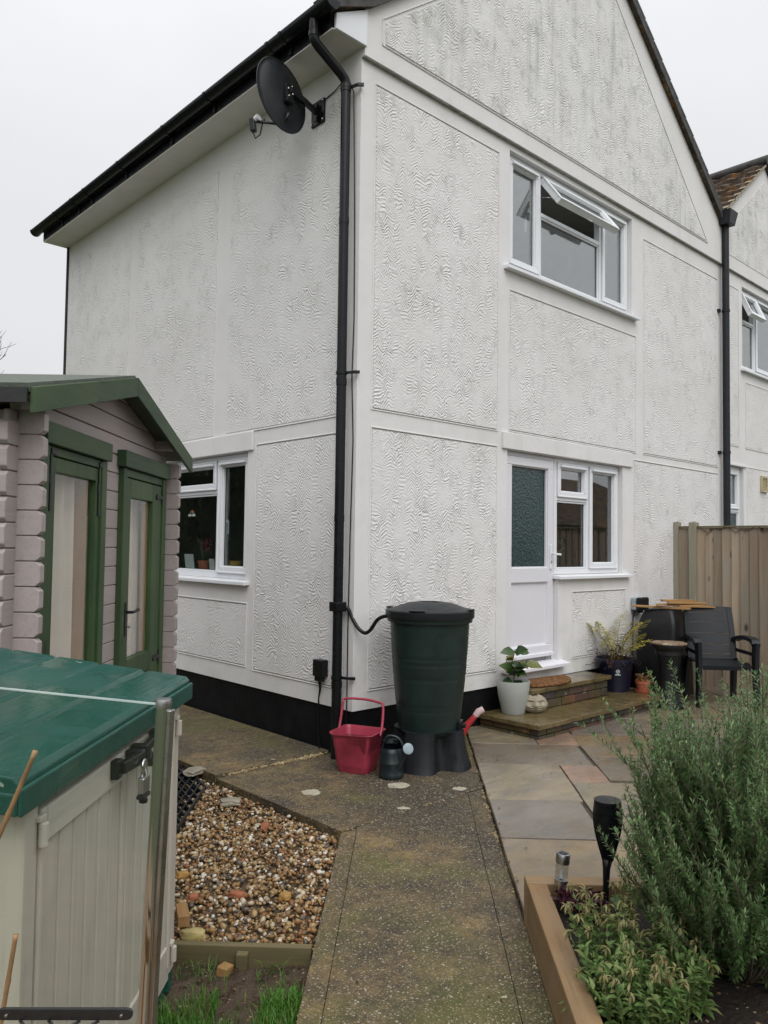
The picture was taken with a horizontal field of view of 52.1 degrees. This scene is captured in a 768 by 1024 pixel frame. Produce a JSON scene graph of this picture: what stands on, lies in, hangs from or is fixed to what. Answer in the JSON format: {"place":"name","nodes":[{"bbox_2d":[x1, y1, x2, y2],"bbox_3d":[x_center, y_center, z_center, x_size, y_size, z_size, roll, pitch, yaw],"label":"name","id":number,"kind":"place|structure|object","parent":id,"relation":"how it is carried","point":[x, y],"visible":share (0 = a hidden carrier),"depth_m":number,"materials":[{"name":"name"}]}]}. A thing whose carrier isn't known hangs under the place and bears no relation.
{"place":"outdoors","nodes":[
{"label":"outdoors","id":0,"kind":"place"},
{"bbox_2d":[184,554,194,568],"bbox_3d":[-1.919,0.500,7.758,0.140,0.170,0.009,-1,5,41],"label":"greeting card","id":1,"kind":"object","parent":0,"point":[189,560],"visible":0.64,"depth_m":7.75,"materials":[{"name":"paper"}]},
{"bbox_2d":[158,962,308,1023],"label":"soil","id":2,"kind":"structure","parent":0,"point":[249,975],"depth_m":2.84,"materials":[{"name":"brown soil"}]},
{"bbox_2d":[0,647,192,1023],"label":"storage box","id":3,"kind":"object","parent":2,"relation":"on","point":[73,849],"visible":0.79,"depth_m":2.09,"materials":[{"name":"beige plastic"}]},
{"bbox_2d":[31,748,126,1023],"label":"door","id":4,"kind":"structure","parent":3,"relation":"in","point":[79,881],"depth_m":2.00,"materials":[{"name":"beige plastic"}]},
{"bbox_2d":[136,758,149,803],"bbox_3d":[-0.693,0.775,2.269,0.027,0.126,0.056,1,-2,2],"label":"padlock","id":5,"kind":"object","parent":3,"relation":"hanging from","point":[143,788],"visible":1,"depth_m":2.25,"materials":[{"name":"metal"}]},
{"bbox_2d":[120,715,181,1023],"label":"door","id":6,"kind":"structure","parent":3,"relation":"in","point":[137,814],"depth_m":2.42,"materials":[{"name":"beige plastic"}]},
{"bbox_2d":[216,961,233,976],"bbox_3d":[-0.595,1.714,2.936,0.044,0.040,0.052,6,-4,22],"label":"timber block","id":7,"kind":"object","parent":2,"relation":"on","point":[220,970],"depth_m":2.92,"materials":[{"name":"beige wood"}]},
{"bbox_2d":[156,953,303,1023],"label":"grass","id":8,"kind":"structure","parent":2,"relation":"on","point":[287,1008],"depth_m":2.67,"materials":[{"name":"green plant"}]},
{"bbox_2d":[235,951,248,970],"bbox_3d":[-0.539,1.741,2.977,0.044,0.140,0.033,1,-2,2],"label":"timber peg","id":9,"kind":"object","parent":2,"relation":"on","point":[242,957],"visible":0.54,"depth_m":2.96,"materials":[{"name":"brown wood"}]},
{"bbox_2d":[273,986,301,1005],"bbox_3d":[-0.348,1.718,2.788,0.132,0.032,0.105,3,-3,-43],"label":"leafy plant","id":10,"kind":"object","parent":2,"relation":"on","point":[294,988],"visible":0.31,"depth_m":2.80,"materials":[{"name":"green plant"}]},
{"bbox_2d":[170,745,591,1023],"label":"leaf litter","id":11,"kind":"object","parent":2,"relation":"on","point":[235,982],"visible":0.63,"depth_m":2.84,"materials":[{"name":"brown plant"}]},
{"bbox_2d":[229,561,240,565],"bbox_3d":[-1.371,0.504,7.184,0.119,0.125,0.103,0,-2,9],"label":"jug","id":12,"kind":"object","parent":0,"point":[234,563],"visible":0.41,"depth_m":7.14,"materials":[{"name":"yellow ceramic"}]},
{"bbox_2d":[174,772,338,953],"bbox_3d":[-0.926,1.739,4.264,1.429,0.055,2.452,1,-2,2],"label":"gravel","id":13,"kind":"structure","parent":0,"point":[257,887],"depth_m":3.80,"materials":[{"name":"brown gravel"}]},
{"bbox_2d":[0,374,192,674],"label":"summerhouse","id":14,"kind":"structure","parent":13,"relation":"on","point":[115,442],"depth_m":3.95,"materials":[{"name":"wood"}]},
{"bbox_2d":[50,474,74,657],"bbox_3d":[-1.570,0.615,3.653,0.078,1.800,0.560,1,-2,1],"label":"curtain","id":15,"kind":"object","parent":14,"relation":"hanging from","point":[61,605],"visible":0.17,"depth_m":3.77,"materials":[{"name":"white fabric"}]},
{"bbox_2d":[34,421,112,664],"bbox_3d":[-1.504,0.567,3.673,0.152,1.880,0.795,1,-2,0],"label":"window","id":16,"kind":"structure","parent":14,"relation":"in","point":[71,453],"depth_m":3.93,"materials":[{"name":"green wood"}]},
{"bbox_2d":[127,499,138,656],"bbox_3d":[-1.573,0.486,4.725,0.086,1.350,0.550,1,-2,0],"label":"curtain","id":17,"kind":"object","parent":14,"relation":"hanging from","point":[132,600],"visible":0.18,"depth_m":4.89,"materials":[{"name":"white fabric"}]},
{"bbox_2d":[112,449,170,672],"bbox_3d":[-1.463,0.663,4.736,0.109,1.980,0.897,1,-2,0],"label":"door","id":18,"kind":"structure","parent":14,"relation":"in","point":[144,479],"depth_m":4.87,"materials":[{"name":"green wood"}]},
{"bbox_2d":[175,902,189,927],"bbox_3d":[-0.836,1.671,3.259,0.048,0.044,0.150,2,-7,-18],"label":"timber block","id":19,"kind":"object","parent":13,"relation":"on","point":[182,914],"depth_m":3.21,"materials":[{"name":"wood"}]},
{"bbox_2d":[175,870,189,879],"bbox_3d":[-0.947,1.703,3.683,0.070,0.036,0.046,3,-3,-43],"label":"rock","id":20,"kind":"object","parent":13,"relation":"on","point":[179,875],"visible":0.94,"depth_m":3.67,"materials":[{"name":"stone"}]},
{"bbox_2d":[176,764,205,833],"bbox_3d":[-1.289,1.749,4.903,0.321,0.040,1.356,1,-2,-1],"label":"plastic grid","id":21,"kind":"object","parent":13,"relation":"on","point":[184,781],"visible":0.41,"depth_m":4.84,"materials":[{"name":"black plastic"}]},
{"bbox_2d":[182,766,205,776],"bbox_3d":[-1.264,1.728,5.234,0.103,0.042,0.164,0,-3,27],"label":"rock","id":22,"kind":"object","parent":21,"relation":"on","point":[192,771],"visible":0.99,"depth_m":5.19,"materials":[{"name":"grey stone"}]},
{"bbox_2d":[186,892,198,900],"bbox_3d":[-0.840,1.694,3.453,0.053,0.034,0.039,3,-3,-43],"label":"rock","id":23,"kind":"object","parent":13,"relation":"on","point":[194,896],"visible":0.97,"depth_m":3.44,"materials":[{"name":"stone"}]},
{"bbox_2d":[181,927,205,940],"bbox_3d":[-0.755,1.676,3.115,0.102,0.045,0.049,1,-2,-3],"label":"rock","id":24,"kind":"object","parent":13,"relation":"on","point":[192,934],"visible":0.91,"depth_m":3.10,"materials":[{"name":"yellow stone"}]},
{"bbox_2d":[220,797,240,807],"bbox_3d":[-0.919,1.736,4.702,0.126,0.042,0.092,1,-2,-8],"label":"rock","id":25,"kind":"object","parent":13,"relation":"on","point":[230,801],"visible":1,"depth_m":4.67,"materials":[{"name":"beige stone"}]},
{"bbox_2d":[227,890,245,899],"bbox_3d":[-0.654,1.697,3.484,0.080,0.033,0.037,0,-2,7],"label":"rock","id":26,"kind":"object","parent":13,"relation":"on","point":[239,894],"visible":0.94,"depth_m":3.47,"materials":[{"name":"stone"}]},
{"bbox_2d":[261,822,269,829],"bbox_3d":[-0.656,1.736,4.338,0.046,0.030,0.077,1,-2,-3],"label":"rock","id":27,"kind":"object","parent":13,"relation":"on","point":[264,825],"visible":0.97,"depth_m":4.31,"materials":[{"name":"stone"}]},
{"bbox_2d":[279,891,291,900],"bbox_3d":[-0.436,1.699,3.474,0.052,0.033,0.055,0,-3,17],"label":"rock","id":28,"kind":"object","parent":13,"relation":"on","point":[285,896],"visible":1,"depth_m":3.46,"materials":[{"name":"stone"}]},
{"bbox_2d":[178,705,554,1023],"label":"path","id":29,"kind":"structure","parent":0,"point":[396,943],"depth_m":3.51,"materials":[{"name":"concrete"}]},
{"bbox_2d":[330,697,385,774],"bbox_3d":[-0.180,1.525,5.370,0.340,0.467,0.298,0,-3,23],"label":"bucket","id":30,"kind":"object","parent":29,"relation":"on","point":[357,749],"visible":1,"depth_m":5.29,"materials":[{"name":"red plastic"}]},
{"bbox_2d":[222,746,539,1017],"bbox_3d":[-0.247,1.702,4.171,1.723,0.041,4.255,1,-2,2],"label":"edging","id":31,"kind":"object","parent":29,"relation":"on","point":[310,756],"visible":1,"depth_m":5.26,"materials":[{"name":"concrete"}]},
{"bbox_2d":[379,734,412,779],"bbox_3d":[0.066,1.616,5.181,0.166,0.275,0.232,2,-3,-30],"label":"watering can","id":32,"kind":"object","parent":29,"relation":"on","point":[394,752],"visible":1,"depth_m":5.14,"materials":[{"name":"plastic"}]},
{"bbox_2d":[346,601,474,775],"bbox_3d":[0.198,1.201,5.519,0.888,1.137,0.632,2,-3,-18],"label":"water butt","id":33,"kind":"object","parent":29,"relation":"on","point":[429,643],"visible":1,"depth_m":5.34,"materials":[{"name":"green plastic"}]},
{"bbox_2d":[464,706,484,734],"bbox_3d":[0.522,1.616,5.854,0.459,0.344,0.220,1,-2,-1],"label":"watering can","id":34,"kind":"object","parent":29,"relation":"on","point":[478,712],"visible":0.23,"depth_m":5.83,"materials":[{"name":"red plastic"}]},
{"bbox_2d":[524,875,767,1023],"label":"raised bed","id":35,"kind":"object","parent":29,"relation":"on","point":[547,924],"visible":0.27,"depth_m":2.61,"materials":[{"name":"brown wood"}]},
{"bbox_2d":[554,851,570,909],"bbox_3d":[0.694,1.477,3.091,0.056,0.270,0.056,8,-4,-43],"label":"solar light","id":36,"kind":"object","parent":35,"relation":"on","point":[563,859],"visible":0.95,"depth_m":3.08,"materials":[{"name":"metal"}]},
{"bbox_2d":[550,887,608,919],"bbox_3d":[0.767,1.495,3.035,0.204,0.099,0.199,3,-3,-43],"label":"heuchera","id":37,"kind":"object","parent":35,"relation":"on","point":[568,896],"visible":0.52,"depth_m":3.02,"materials":[{"name":"purple plant"}]},
{"bbox_2d":[593,795,622,906],"bbox_3d":[0.884,1.377,3.107,0.115,0.476,0.116,3,-3,-43],"label":"torch light","id":38,"kind":"object","parent":35,"relation":"on","point":[605,816],"visible":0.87,"depth_m":3.08,"materials":[{"name":"black plastic"}]},
{"bbox_2d":[582,897,633,922],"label":"weeds","id":39,"kind":"object","parent":35,"relation":"on","point":[612,899],"visible":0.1,"depth_m":3.06,"materials":[{"name":"green plant"}]},
{"bbox_2d":[558,872,725,1023],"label":"herb bush","id":40,"kind":"object","parent":35,"relation":"on","point":[620,978],"visible":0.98,"depth_m":2.39,"materials":[{"name":"green plant"}]},
{"bbox_2d":[575,654,767,987],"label":"rosemary bush","id":41,"kind":"object","parent":35,"relation":"on","point":[699,834],"visible":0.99,"depth_m":2.54,"materials":[{"name":"green plant"}]},
{"bbox_2d":[0,0,767,374],"label":"sky","id":42,"kind":"structure","parent":0,"point":[83,83],"materials":[{"name":"white"}]},
{"bbox_2d":[467,685,767,919],"bbox_3d":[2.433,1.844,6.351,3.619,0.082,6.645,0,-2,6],"label":"patio","id":43,"kind":"structure","parent":0,"point":[545,818],"depth_m":5.00,"materials":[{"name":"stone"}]},
{"bbox_2d":[478,671,660,740],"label":"door steps","id":44,"kind":"structure","parent":43,"relation":"on","point":[578,698],"depth_m":6.79,"materials":[{"name":"brick"}]},
{"bbox_2d":[496,645,541,714],"bbox_3d":[1.111,1.397,6.595,0.401,0.566,0.304,3,-3,-43],"label":"potted plant","id":45,"kind":"object","parent":44,"relation":"on","point":[513,692],"visible":1,"depth_m":6.51,"materials":[{"name":"green plant"}]},
{"bbox_2d":[525,694,547,712],"bbox_3d":[1.263,1.610,6.595,0.235,0.157,0.178,1,-2,-5],"label":"stone face","id":46,"kind":"object","parent":44,"relation":"on","point":[537,703],"visible":0.79,"depth_m":6.55},
{"bbox_2d":[528,674,570,686],"bbox_3d":[1.417,1.498,6.931,0.799,0.022,0.300,3,-3,-37],"label":"doormat","id":47,"kind":"object","parent":44,"relation":"on","point":[554,680],"visible":0.69,"depth_m":6.93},
{"bbox_2d":[586,611,651,692],"bbox_3d":[2.317,1.360,7.680,0.710,0.767,0.699,1,-2,0],"label":"potted fern","id":48,"kind":"object","parent":44,"relation":"on","point":[618,667],"visible":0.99,"depth_m":7.58,"materials":[{"name":"green plant"}]},
{"bbox_2d":[634,673,651,693],"bbox_3d":[2.500,1.653,7.603,0.181,0.179,0.176,1,-3,-13],"label":"potted plant","id":49,"kind":"object","parent":44,"relation":"on","point":[641,682],"visible":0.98,"depth_m":7.55,"materials":[{"name":"orange plant"}]},
{"bbox_2d":[634,608,693,698],"bbox_3d":[2.908,1.443,8.176,0.450,0.893,0.580,-1,-3,39],"label":"covered barbecue","id":50,"kind":"object","parent":43,"relation":"on","point":[665,624],"visible":0.65,"depth_m":8.01,"materials":[{"name":"black fabric"}]},
{"bbox_2d":[631,605,690,609],"bbox_3d":[2.849,0.979,8.090,0.598,0.019,0.068,2,0,14],"label":"timber offcut","id":51,"kind":"object","parent":50,"relation":"on","point":[667,607],"visible":1,"depth_m":8.07,"materials":[{"name":"brown wood"}]},
{"bbox_2d":[650,640,687,709],"bbox_3d":[2.717,1.552,7.496,0.348,0.612,0.348,3,-3,-43],"label":"mosaic table","id":52,"kind":"object","parent":43,"relation":"on","point":[666,651],"visible":0.88,"depth_m":7.41,"materials":[{"name":"black ceramic"}]},
{"bbox_2d":[673,521,767,693],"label":"fence","id":53,"kind":"object","parent":43,"relation":"on","point":[726,566],"visible":0.71,"depth_m":8.55,"materials":[{"name":"brown wood"}]},
{"bbox_2d":[700,527,767,535],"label":"climber stem","id":54,"kind":"object","parent":53,"relation":"attached to","point":[731,529],"visible":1,"depth_m":8.54,"materials":[{"name":"brown plant"}]},
{"bbox_2d":[682,606,760,708],"bbox_3d":[3.301,1.415,7.783,0.642,0.926,0.653,1,-2,4],"label":"garden chair","id":55,"kind":"object","parent":43,"relation":"on","point":[700,654],"visible":0.98,"depth_m":7.96,"materials":[{"name":"grey plastic"}]},
{"bbox_2d":[679,605,714,607],"bbox_3d":[3.224,0.973,8.100,0.399,0.018,0.068,2,-1,-4],"label":"timber offcut","id":56,"kind":"object","parent":55,"relation":"on","point":[699,606],"visible":1,"depth_m":8.07,"materials":[{"name":"brown wood"}]},
{"bbox_2d":[656,603,702,605],"bbox_3d":[3.041,0.960,8.106,0.559,0.019,0.068,3,-1,-12],"label":"timber offcut","id":57,"kind":"object","parent":56,"relation":"on","point":[660,604],"visible":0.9,"depth_m":8.06,"materials":[{"name":"brown wood"}]},
{"bbox_2d":[667,602,706,603],"bbox_3d":[3.126,0.939,8.118,0.518,0.018,0.068,3,-1,-20],"label":"timber offcut","id":58,"kind":"object","parent":57,"relation":"on","point":[686,602],"visible":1,"depth_m":8.08,"materials":[{"name":"brown wood"}]},
{"bbox_2d":[660,599,696,601],"bbox_3d":[3.057,0.920,8.164,0.499,0.019,0.068,4,-1,-25],"label":"timber offcut","id":59,"kind":"object","parent":58,"relation":"on","point":[672,600],"visible":1,"depth_m":8.13,"materials":[{"name":"brown wood"}]},
{"bbox_2d":[709,155,767,527],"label":"neighbour house","id":60,"kind":"structure","parent":0,"point":[741,189],"depth_m":10.57,"materials":[{"name":"white paint"}]},
{"bbox_2d":[731,467,739,525],"bbox_3d":[4.491,0.116,10.214,0.514,1.414,0.086,3,-3,-43],"label":"window","id":61,"kind":"structure","parent":60,"relation":"in","point":[735,507],"depth_m":10.33,"materials":[{"name":"white plastic"}]},
{"bbox_2d":[740,290,767,380],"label":"window","id":62,"kind":"structure","parent":60,"relation":"in","point":[755,307],"depth_m":10.81,"materials":[{"name":"white plastic"}]},
{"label":"ground","id":63,"kind":"structure","parent":0,"visible":0},
{"bbox_2d":[0,331,14,359],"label":"bare tree","id":64,"kind":"object","parent":63,"relation":"on","point":[5,347],"visible":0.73,"depth_m":26.24,"materials":[{"name":"grey plant"}]},
{"bbox_2d":[174,940,311,967],"bbox_3d":[-0.637,1.723,3.015,0.720,0.136,0.032,1,-2,2],"label":"edging board","id":65,"kind":"object","parent":63,"relation":"on","point":[266,954],"visible":0.26,"depth_m":3.00,"materials":[{"name":"brown wood"}]},
{"bbox_2d":[30,0,737,759],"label":"house","id":66,"kind":"structure","parent":63,"relation":"on","point":[368,350],"depth_m":6.98,"materials":[{"name":"white paint"}]},
{"bbox_2d":[188,510,195,516],"bbox_3d":[-1.853,0.015,7.589,0.028,0.067,0.123,3,-3,-43],"label":"rainbow ornament","id":67,"kind":"object","parent":66,"relation":"hanging from","point":[192,513],"visible":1,"depth_m":7.58,"materials":[{"name":"ceramic"}]},
{"bbox_2d":[197,537,211,569],"bbox_3d":[-1.729,0.407,7.579,0.134,0.344,0.136,3,-3,-43],"label":"flowering plant","id":68,"kind":"object","parent":66,"relation":"on","point":[203,564],"visible":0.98,"depth_m":7.56,"materials":[{"name":"green plant"}]},
{"bbox_2d":[171,453,248,585],"bbox_3d":[-1.717,0.073,7.368,0.195,1.146,1.785,3,-3,-43],"label":"window","id":69,"kind":"structure","parent":66,"relation":"in","point":[219,465],"depth_m":7.13,"materials":[{"name":"white plastic"}]},
{"bbox_2d":[209,559,214,568],"bbox_3d":[-1.635,0.511,7.477,0.009,0.130,0.100,-5,2,-39],"label":"greeting card","id":70,"kind":"object","parent":66,"relation":"on","point":[211,563],"visible":0.64,"depth_m":7.47,"materials":[{"name":"white paper"}]},
{"bbox_2d":[249,56,325,138],"bbox_3d":[-0.721,-3.135,6.021,0.574,0.580,0.445,2,-3,-17],"label":"satellite dish","id":71,"kind":"object","parent":66,"relation":"attached to","point":[285,101],"visible":1,"depth_m":5.88,"materials":[{"name":"black metal"}]},
{"bbox_2d":[313,658,327,747],"bbox_3d":[-0.478,1.433,5.848,0.070,0.665,0.105,3,-3,-43],"label":"outdoor socket","id":72,"kind":"object","parent":66,"relation":"attached to","point":[320,670],"visible":1,"depth_m":5.84,"materials":[{"name":"black plastic"}]},
{"bbox_2d":[502,451,569,674],"bbox_3d":[1.357,0.445,7.180,0.920,1.960,0.206,3,-3,-43],"label":"door","id":73,"kind":"structure","parent":66,"relation":"in","point":[530,478],"depth_m":7.23,"materials":[{"name":"white plastic"}]},
{"bbox_2d":[557,538,565,565],"bbox_3d":[1.667,0.408,7.782,0.221,0.319,0.348,3,-3,-43],"label":"house plant","id":74,"kind":"object","parent":66,"relation":"on","point":[559,542],"visible":0.24,"depth_m":7.75,"materials":[{"name":"green plant"}]},
{"bbox_2d":[504,155,640,320],"bbox_3d":[1.917,-2.661,7.745,2.285,1.105,0.321,3,-3,-43],"label":"window","id":75,"kind":"structure","parent":66,"relation":"in","point":[602,218],"depth_m":7.68,"materials":[{"name":"white plastic"}]},
{"bbox_2d":[553,458,632,579],"bbox_3d":[2.088,0.084,7.899,1.320,1.157,0.173,3,-3,-43],"label":"window","id":76,"kind":"structure","parent":66,"relation":"in","point":[586,471],"depth_m":7.87,"materials":[{"name":"white plastic"}]},
{"bbox_2d":[631,597,648,656],"bbox_3d":[2.715,1.243,8.331,0.205,0.680,0.105,3,-3,-43],"label":"outdoor socket","id":77,"kind":"object","parent":66,"relation":"attached to","point":[639,600],"visible":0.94,"depth_m":8.29,"materials":[{"name":"plastic"}]},
{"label":"deck","id":78,"kind":"structure","parent":0,"visible":0},
{"bbox_2d":[0,933,18,1023],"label":"garden cane","id":79,"kind":"object","parent":78,"relation":"on","point":[10,969],"visible":1,"depth_m":1.35,"materials":[{"name":"brown wood"}]},
{"bbox_2d":[0,750,37,838],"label":"garden cane","id":80,"kind":"object","parent":78,"relation":"on","point":[34,753],"visible":1,"depth_m":1.35,"materials":[{"name":"brown wood"}]},
{"bbox_2d":[0,1007,132,1023],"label":"iron rack","id":81,"kind":"object","parent":78,"relation":"on","point":[49,1014],"visible":1,"depth_m":1.25,"materials":[{"name":"metal"}]},
{"bbox_2d":[0,687,174,1023],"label":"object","id":82,"kind":"object","parent":78,"relation":"on","point":[155,869],"visible":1,"depth_m":1.43,"materials":[{"name":"metal"}]}
]}

